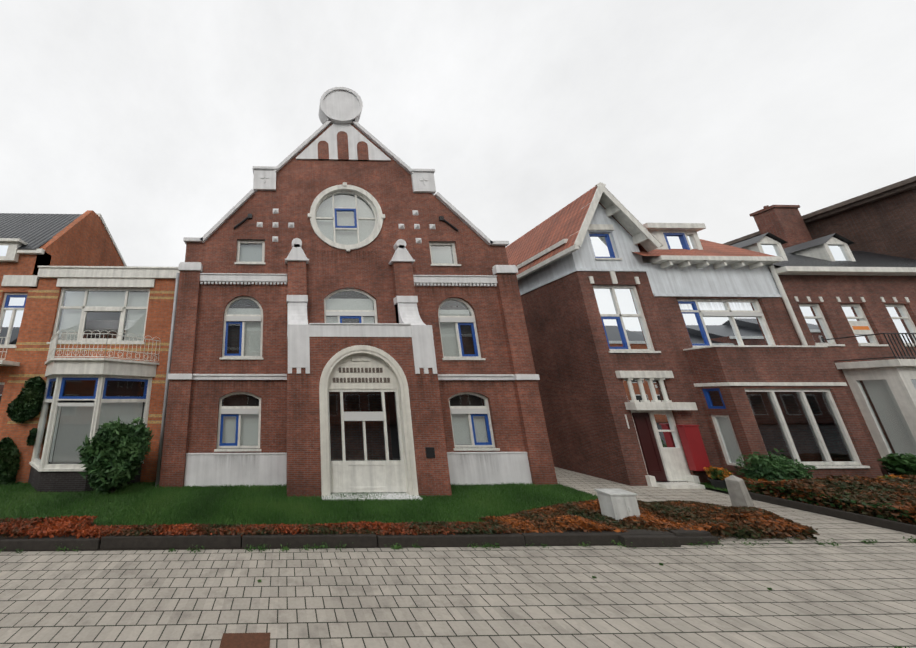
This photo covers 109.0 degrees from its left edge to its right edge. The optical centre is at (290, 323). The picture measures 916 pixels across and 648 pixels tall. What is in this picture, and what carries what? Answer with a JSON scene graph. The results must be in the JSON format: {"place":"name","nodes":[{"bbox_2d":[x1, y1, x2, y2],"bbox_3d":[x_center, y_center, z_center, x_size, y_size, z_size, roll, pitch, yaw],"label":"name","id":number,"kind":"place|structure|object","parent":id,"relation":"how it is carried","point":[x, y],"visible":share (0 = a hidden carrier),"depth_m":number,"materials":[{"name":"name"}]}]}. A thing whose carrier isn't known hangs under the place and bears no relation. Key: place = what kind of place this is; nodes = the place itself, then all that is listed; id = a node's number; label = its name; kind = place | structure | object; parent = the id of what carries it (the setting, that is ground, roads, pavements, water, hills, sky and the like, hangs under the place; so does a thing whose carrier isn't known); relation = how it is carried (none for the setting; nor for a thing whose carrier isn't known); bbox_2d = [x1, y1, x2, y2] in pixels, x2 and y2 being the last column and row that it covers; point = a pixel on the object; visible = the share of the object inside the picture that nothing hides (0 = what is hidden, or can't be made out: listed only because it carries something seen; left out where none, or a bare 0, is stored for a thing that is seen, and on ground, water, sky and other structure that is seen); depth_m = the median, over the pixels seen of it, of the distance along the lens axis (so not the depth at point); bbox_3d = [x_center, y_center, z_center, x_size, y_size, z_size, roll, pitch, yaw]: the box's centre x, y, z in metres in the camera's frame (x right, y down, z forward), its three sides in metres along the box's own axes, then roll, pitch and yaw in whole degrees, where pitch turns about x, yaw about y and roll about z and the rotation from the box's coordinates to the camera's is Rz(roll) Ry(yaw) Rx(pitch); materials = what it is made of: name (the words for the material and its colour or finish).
{"place":"outdoors","nodes":[
{"label":"outdoors","id":0,"kind":"place"},
{"bbox_2d":[188,253,514,474],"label":"church stains","id":1,"kind":"object","parent":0,"point":[297,377],"visible":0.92,"depth_m":9.04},
{"bbox_2d":[221,245,487,420],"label":"church window blinds","id":2,"kind":"object","parent":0,"point":[363,416],"visible":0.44,"depth_m":9.46,"materials":[{"name":"white fabric"}]},
{"bbox_2d":[222,195,487,444],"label":"church window curtains","id":3,"kind":"object","parent":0,"point":[250,338],"depth_m":9.65,"materials":[{"name":"white fabric"}]},
{"bbox_2d":[159,87,557,500],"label":"church","id":4,"kind":"structure","parent":0,"point":[290,426],"depth_m":9.22,"materials":[{"name":"brown brick"}]},
{"bbox_2d":[214,182,499,492],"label":"window frames","id":5,"kind":"structure","parent":4,"relation":"in","point":[360,476],"depth_m":8.80,"materials":[{"name":"white wood"}]},
{"bbox_2d":[222,193,487,460],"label":"window panes","id":6,"kind":"structure","parent":5,"relation":"in","point":[326,230],"depth_m":9.38,"materials":[{"name":"clear glass"}]},
{"bbox_2d":[219,208,491,445],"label":"window frames","id":7,"kind":"structure","parent":5,"relation":"attached to","point":[489,442],"depth_m":9.33,"materials":[{"name":"blue wood"}]},
{"bbox_2d":[319,345,418,495],"bbox_3d":[1.948,2.476,7.849,2.380,3.840,0.300,0,-14,-1],"label":"door surround","id":8,"kind":"object","parent":4,"relation":"attached to","point":[361,356],"visible":0.81,"depth_m":8.00,"materials":[{"name":"white stone"}]},
{"bbox_2d":[333,368,389,382],"bbox_3d":[1.931,1.402,8.151,1.567,0.400,0.015,0,-14,-1],"label":"church lettering","id":9,"kind":"object","parent":8,"relation":"attached to","point":[363,379],"visible":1,"depth_m":8.12},
{"bbox_2d":[388,304,484,459],"bbox_3d":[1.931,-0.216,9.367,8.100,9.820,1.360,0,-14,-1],"label":"window frame","id":10,"kind":"object","parent":4,"relation":"in","point":[395,442],"depth_m":8.40,"materials":[{"name":"black"}]},
{"bbox_2d":[0,482,759,534],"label":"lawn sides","id":11,"kind":"object","parent":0,"point":[137,487],"depth_m":7.02,"materials":[{"name":"green plant"}]},
{"bbox_2d":[0,515,97,538],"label":"shrubs","id":12,"kind":"object","parent":11,"relation":"on","point":[36,527],"visible":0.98,"depth_m":5.19,"materials":[{"name":"orange plant"}]},
{"bbox_2d":[0,481,154,534],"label":"grass","id":13,"kind":"structure","parent":11,"relation":"on","point":[71,503],"depth_m":6.93,"materials":[{"name":"green plant"}]},
{"bbox_2d":[28,464,141,491],"bbox_3d":[-5.971,4.238,8.257,3.200,0.620,1.008,0,-14,-1],"label":"bay base","id":14,"kind":"object","parent":11,"relation":"on","point":[62,481],"visible":0.29,"depth_m":7.78,"materials":[{"name":"stone"}]},
{"bbox_2d":[76,434,96,458],"bbox_3d":[-5.073,3.409,8.023,1.297,1.004,0.913,0,-14,-1],"label":"bush","id":15,"kind":"object","parent":14,"relation":"on","point":[86,442],"visible":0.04,"depth_m":7.86,"materials":[{"name":"green plant"}]},
{"bbox_2d":[86,462,130,493],"bbox_3d":[-4.696,3.826,7.687,1.068,0.999,0.958,0,-14,-1],"label":"bush","id":16,"kind":"object","parent":11,"relation":"on","point":[117,485],"visible":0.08,"depth_m":7.44,"materials":[{"name":"green plant"}]},
{"bbox_2d":[122,463,142,485],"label":"bush","id":17,"kind":"object","parent":11,"relation":"on","point":[135,471],"visible":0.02,"depth_m":8.21,"materials":[{"name":"green plant"}]},
{"bbox_2d":[155,273,179,486],"bbox_3d":[-3.690,1.437,8.970,0.095,6.400,0.100,0,-14,-1],"label":"drainpipe","id":18,"kind":"object","parent":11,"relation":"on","point":[167,385],"visible":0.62,"depth_m":8.85,"materials":[{"name":"metal"}]},
{"bbox_2d":[109,485,594,524],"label":"church lawn","id":19,"kind":"structure","parent":11,"relation":"on","point":[309,509],"depth_m":6.49,"materials":[{"name":"green plant"}]},
{"bbox_2d":[75,521,511,541],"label":"shrubs","id":20,"kind":"object","parent":19,"relation":"on","point":[402,528],"visible":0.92,"depth_m":5.15,"materials":[{"name":"orange plant"}]},
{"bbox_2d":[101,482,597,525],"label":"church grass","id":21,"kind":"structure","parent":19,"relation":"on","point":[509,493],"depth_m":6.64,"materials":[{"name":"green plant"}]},
{"bbox_2d":[707,477,727,491],"bbox_3d":[11.687,4.360,8.046,0.430,0.280,0.430,0,-14,-1],"label":"dark pot","id":22,"kind":"object","parent":11,"relation":"on","point":[717,483],"visible":0.4,"depth_m":8.00,"materials":[{"name":"black"}]},
{"bbox_2d":[703,466,732,479],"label":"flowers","id":23,"kind":"object","parent":22,"relation":"on","point":[721,473],"visible":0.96,"depth_m":8.06,"materials":[{"name":"orange plant"}]},
{"bbox_2d":[699,482,761,493],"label":"plants","id":24,"kind":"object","parent":11,"relation":"on","point":[708,485],"depth_m":8.12,"materials":[{"name":"green plant"}]},
{"bbox_3d":[16.938,4.323,8.062,0.510,0.360,0.510,0,-14,-1],"label":"terracotta pot","id":25,"kind":"object","parent":11,"relation":"on","visible":0},
{"bbox_2d":[877,453,915,475],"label":"shrub","id":26,"kind":"object","parent":25,"relation":"on","point":[901,464],"visible":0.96,"depth_m":8.16,"materials":[{"name":"green plant"}]},
{"bbox_2d":[1,542,912,551],"bbox_3d":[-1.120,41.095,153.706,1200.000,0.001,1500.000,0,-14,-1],"label":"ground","id":27,"kind":"structure","parent":0,"point":[418,547],"depth_m":5.29,"materials":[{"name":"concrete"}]},
{"bbox_2d":[0,543,915,647],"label":"pavement","id":28,"kind":"structure","parent":0,"point":[851,595],"depth_m":3.72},
{"bbox_2d":[219,632,269,647],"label":"service cover","id":29,"kind":"object","parent":28,"relation":"on","point":[245,640],"visible":1,"depth_m":3.05,"materials":[{"name":"brown metal"}]},
{"bbox_2d":[0,536,915,647],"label":"weeds","id":30,"kind":"object","parent":28,"relation":"on","point":[396,546],"visible":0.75,"depth_m":4.93,"materials":[{"name":"green plant"}]},
{"bbox_2d":[0,0,915,266],"label":"sky","id":31,"kind":"structure","parent":0,"point":[154,118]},
{"bbox_2d":[49,487,892,550],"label":"soil","id":32,"kind":"structure","parent":0,"point":[710,489],"depth_m":4.95,"materials":[{"name":"brown soil"}]},
{"bbox_2d":[0,245,148,463],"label":"window glass","id":33,"kind":"object","parent":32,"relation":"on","point":[7,314],"visible":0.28,"depth_m":9.76,"materials":[{"name":"clear glass"}]},
{"bbox_2d":[4,295,147,398],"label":"window frames","id":34,"kind":"structure","parent":33,"relation":"attached to","point":[64,379],"depth_m":8.65,"materials":[{"name":"blue wood"}]},
{"bbox_2d":[57,400,94,405],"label":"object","id":35,"kind":"structure","parent":33,"relation":"attached to","point":[75,404],"depth_m":8.24,"materials":[{"name":"grey"}]},
{"bbox_2d":[49,292,147,462],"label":"window curtains","id":36,"kind":"object","parent":33,"relation":"attached to","point":[77,429],"depth_m":8.86,"materials":[{"name":"white fabric"}]},
{"bbox_2d":[0,210,175,482],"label":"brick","id":37,"kind":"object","parent":32,"relation":"on","point":[83,239],"depth_m":9.72,"materials":[{"name":"orange brick"}]},
{"bbox_2d":[0,376,46,484],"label":"ivy","id":38,"kind":"object","parent":37,"relation":"attached to","point":[25,405],"visible":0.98,"depth_m":8.81,"materials":[{"name":"green plant"}]},
{"bbox_2d":[0,288,152,468],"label":"window frames","id":39,"kind":"structure","parent":37,"relation":"in","point":[98,401],"depth_m":9.09,"materials":[{"name":"white wood"}]},
{"bbox_2d":[0,213,179,471],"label":"white trim","id":40,"kind":"structure","parent":37,"relation":"on","point":[125,275],"depth_m":10.02,"materials":[{"name":"white paint"}]},
{"bbox_2d":[0,337,9,358],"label":"rail","id":41,"kind":"object","parent":40,"relation":"on","point":[4,345],"visible":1,"depth_m":9.00,"materials":[{"name":"white metal"}]},
{"bbox_2d":[0,213,81,248],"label":"roof front","id":42,"kind":"structure","parent":40,"relation":"attached to","point":[34,231],"depth_m":11.78,"materials":[{"name":"tile"}]},
{"bbox_2d":[0,290,174,423],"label":"decorative brick bands","id":43,"kind":"object","parent":40,"relation":"attached to","point":[47,349],"visible":0.67,"depth_m":9.53,"materials":[{"name":"brick"}]},
{"bbox_2d":[47,330,160,361],"bbox_3d":[-5.968,0.678,9.007,3.519,0.793,1.122,0,-14,-1],"label":"balcony rail","id":44,"kind":"object","parent":40,"relation":"on","point":[52,347],"visible":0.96,"depth_m":8.58,"materials":[{"name":"white metal"}]},
{"bbox_2d":[99,468,135,492],"bbox_3d":[-4.740,3.899,7.963,1.147,1.138,0.982,0,-14,-1],"label":"bush","id":45,"kind":"object","parent":32,"relation":"on","point":[130,473],"visible":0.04,"depth_m":7.92,"materials":[{"name":"green plant"}]},
{"bbox_2d":[0,528,718,550],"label":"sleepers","id":46,"kind":"object","parent":32,"relation":"on","point":[654,538],"visible":0.81,"depth_m":4.98,"materials":[{"name":"brown wood"}]},
{"bbox_2d":[594,488,639,521],"bbox_3d":[6.414,3.609,5.793,0.540,0.645,0.300,0,-14,-1],"label":"stone block","id":47,"kind":"object","parent":32,"relation":"on","point":[617,503],"visible":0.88,"depth_m":5.71,"materials":[{"name":"white stone"}]},
{"bbox_2d":[479,498,819,539],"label":"bed shrubs","id":48,"kind":"object","parent":32,"relation":"on","point":[744,522],"visible":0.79,"depth_m":5.52,"materials":[{"name":"brown plant"}]},
{"bbox_2d":[521,271,882,485],"bbox_3d":[12.892,2.926,15.750,6.800,6.800,14.700,0,-14,-1],"label":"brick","id":49,"kind":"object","parent":32,"relation":"on","point":[583,395],"visible":0.5,"depth_m":9.19,"materials":[{"name":"brown brick"}]},
{"bbox_2d":[516,182,869,488],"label":"white trim","id":50,"kind":"structure","parent":49,"relation":"attached to","point":[648,237],"depth_m":9.89,"materials":[{"name":"white wood"}]},
{"bbox_2d":[505,186,596,274],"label":"roof","id":51,"kind":"structure","parent":50,"relation":"on","point":[565,222],"depth_m":11.49,"materials":[{"name":"orange tile"}]},
{"bbox_2d":[599,202,646,251],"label":"roof","id":52,"kind":"structure","parent":50,"relation":"attached to","point":[640,246],"depth_m":10.39,"materials":[{"name":"orange tile"}]},
{"bbox_2d":[517,203,780,296],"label":"cladding","id":53,"kind":"structure","parent":50,"relation":"attached to","point":[675,280],"depth_m":10.09,"materials":[{"name":"white wood"}]},
{"bbox_2d":[633,239,772,255],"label":"roof","id":54,"kind":"structure","parent":50,"relation":"on","point":[710,248],"depth_m":10.35,"materials":[{"name":"orange tile"}]},
{"bbox_2d":[589,233,861,481],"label":"window frames","id":55,"kind":"structure","parent":50,"relation":"attached to","point":[675,465],"depth_m":8.67,"materials":[{"name":"white wood"}]},
{"bbox_2d":[632,413,666,480],"bbox_3d":[10.570,3.610,8.795,0.570,1.900,0.065,0,-14,-1],"label":"door","id":56,"kind":"structure","parent":55,"relation":"attached to","point":[649,446],"depth_m":8.77,"materials":[{"name":"red wood"}]},
{"bbox_2d":[589,233,725,408],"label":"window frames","id":57,"kind":"structure","parent":55,"relation":"attached to","point":[705,391],"depth_m":9.72,"materials":[{"name":"blue wood"}]},
{"bbox_2d":[590,235,853,462],"bbox_3d":[12.865,0.307,9.399,5.470,7.640,0.910,0,-14,-1],"label":"window glass","id":58,"kind":"object","parent":55,"relation":"in","point":[720,330],"visible":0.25,"depth_m":9.71,"materials":[{"name":"clear glass"}]},
{"bbox_2d":[701,312,762,316],"bbox_3d":[14.590,-0.322,9.829,2.010,0.130,0.070,0,-14,-1],"label":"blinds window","id":59,"kind":"structure","parent":55,"relation":"attached to","point":[750,314],"depth_m":9.80,"materials":[{"name":"grey"}]},
{"bbox_2d":[717,417,743,463],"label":"window curtains","id":60,"kind":"object","parent":50,"relation":"attached to","point":[727,434],"depth_m":8.56,"materials":[{"name":"grey fabric"}]},
{"bbox_2d":[676,425,709,470],"bbox_3d":[11.704,3.574,8.614,0.490,1.240,0.180,0,-14,-1],"label":"panel","id":61,"kind":"object","parent":49,"relation":"on","point":[694,448],"visible":0.94,"depth_m":8.57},
{"bbox_2d":[725,475,754,506],"bbox_3d":[9.369,3.627,6.187,0.440,0.912,0.440,-6,-9,-15],"label":"boundary post","id":62,"kind":"object","parent":32,"relation":"on","point":[738,492],"visible":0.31,"depth_m":6.16,"materials":[{"name":"stone"}]},
{"bbox_2d":[730,448,817,496],"bbox_3d":[12.411,3.809,7.615,1.526,1.216,1.130,0,-14,-1],"label":"bush","id":63,"kind":"object","parent":32,"relation":"on","point":[767,467],"visible":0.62,"depth_m":7.52,"materials":[{"name":"green plant"}]},
{"bbox_2d":[741,474,915,524],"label":"hedge","id":64,"kind":"object","parent":32,"relation":"on","point":[873,489],"visible":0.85,"depth_m":6.62,"materials":[{"name":"brown plant"}]},
{"bbox_2d":[742,205,915,475],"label":"facade","id":65,"kind":"structure","parent":32,"relation":"on","point":[786,223],"depth_m":9.89,"materials":[{"name":"brown brick"}]},
{"bbox_2d":[761,244,915,456],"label":"window glass","id":66,"kind":"object","parent":65,"relation":"attached to","point":[817,330],"visible":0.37,"depth_m":9.90,"materials":[{"name":"clear glass"}]},
{"bbox_2d":[848,321,872,334],"bbox_3d":[18.750,0.122,9.790,0.650,0.450,0.040,0,-14,-1],"label":"sign","id":67,"kind":"object","parent":66,"relation":"attached to","point":[860,323],"visible":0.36,"depth_m":9.78,"materials":[{"name":"white"}]},
{"bbox_2d":[852,326,869,329],"bbox_3d":[18.750,0.131,9.765,0.550,0.120,0.004,0,-14,-1],"label":"sign stripe","id":68,"kind":"object","parent":67,"relation":"attached to","point":[860,327],"visible":1,"depth_m":9.76,"materials":[{"name":"orange"}]},
{"bbox_2d":[773,251,915,266],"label":"mansard","id":69,"kind":"object","parent":65,"relation":"on","point":[866,259],"visible":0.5,"depth_m":10.54,"materials":[{"name":"tile"}]},
{"bbox_2d":[730,232,867,275],"bbox_3d":[19.552,-0.780,16.223,6.500,2.220,11.850,0,-14,-1],"label":"dormer roof","id":70,"kind":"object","parent":69,"relation":"on","point":[807,244],"visible":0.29,"depth_m":10.92,"materials":[{"name":"wood"}]},
{"bbox_2d":[798,304,915,346],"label":"window frames","id":71,"kind":"structure","parent":65,"relation":"attached to","point":[864,318],"depth_m":9.88,"materials":[{"name":"white wood"}]},
{"bbox_2d":[824,333,915,361],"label":"rail","id":72,"kind":"object","parent":65,"relation":"on","point":[902,356],"visible":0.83,"depth_m":8.60,"materials":[{"name":"black"}]},
{"bbox_2d":[863,380,915,456],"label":"window curtains","id":73,"kind":"object","parent":65,"relation":"attached to","point":[885,418],"depth_m":8.69,"materials":[{"name":"grey fabric"}]},
{"bbox_2d":[749,492,915,534],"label":"border","id":74,"kind":"object","parent":32,"relation":"on","point":[879,522],"visible":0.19,"depth_m":6.13,"materials":[{"name":"black stone"}]},
{"bbox_2d":[806,190,915,259],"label":"wall","id":75,"kind":"structure","parent":32,"relation":"on","point":[886,226],"depth_m":11.54,"materials":[{"name":"brick"}]},
{"bbox_2d":[724,176,915,245],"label":"roof trim","id":76,"kind":"structure","parent":75,"relation":"attached to","point":[874,195],"depth_m":11.88,"materials":[{"name":"stone"}]},
{"bbox_3d":[15.746,4.304,7.655,1.000,0.200,0.250,0,-14,-1],"label":"white planter","id":77,"kind":"object","parent":32,"relation":"on","visible":0},
{"bbox_2d":[876,474,910,482],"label":"flowers","id":78,"kind":"object","parent":77,"relation":"on","point":[889,476],"visible":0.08,"depth_m":7.73,"materials":[{"name":"orange plant"}]},
{"bbox_2d":[554,467,915,543],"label":"paths","id":79,"kind":"structure","parent":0,"point":[838,530],"depth_m":6.39,"materials":[{"name":"grey concrete"}]},
{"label":"bush stems","id":80,"kind":"object","parent":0,"visible":0},
{"bbox_2d":[79,441,99,463],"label":"bush","id":81,"kind":"object","parent":80,"relation":"on","point":[91,447],"depth_m":7.56,"materials":[{"name":"green plant"}]},
{"bbox_2d":[78,444,124,487],"bbox_3d":[-4.692,3.514,7.562,1.089,1.171,1.114,0,-14,-1],"label":"bush","id":82,"kind":"object","parent":80,"relation":"on","point":[93,457],"visible":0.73,"depth_m":7.24,"materials":[{"name":"green plant"}]},
{"bbox_2d":[91,416,127,451],"bbox_3d":[-4.716,2.945,7.826,0.891,1.008,0.988,-4,-15,15],"label":"bush","id":83,"kind":"object","parent":82,"relation":"on","point":[106,434],"visible":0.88,"depth_m":7.58,"materials":[{"name":"green plant"}]},
{"bbox_2d":[96,451,132,488],"bbox_3d":[-4.488,3.631,7.528,0.939,0.973,0.818,0,-14,-1],"label":"bush","id":84,"kind":"object","parent":80,"relation":"attached to","point":[123,468],"visible":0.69,"depth_m":7.35,"materials":[{"name":"green plant"}]},
{"bbox_2d":[116,417,154,470],"bbox_3d":[-4.199,3.165,7.903,1.066,1.359,0.938,0,-14,-1],"label":"bush","id":85,"kind":"object","parent":80,"relation":"on","point":[134,443],"visible":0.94,"depth_m":7.75,"materials":[{"name":"green plant"}]}
]}

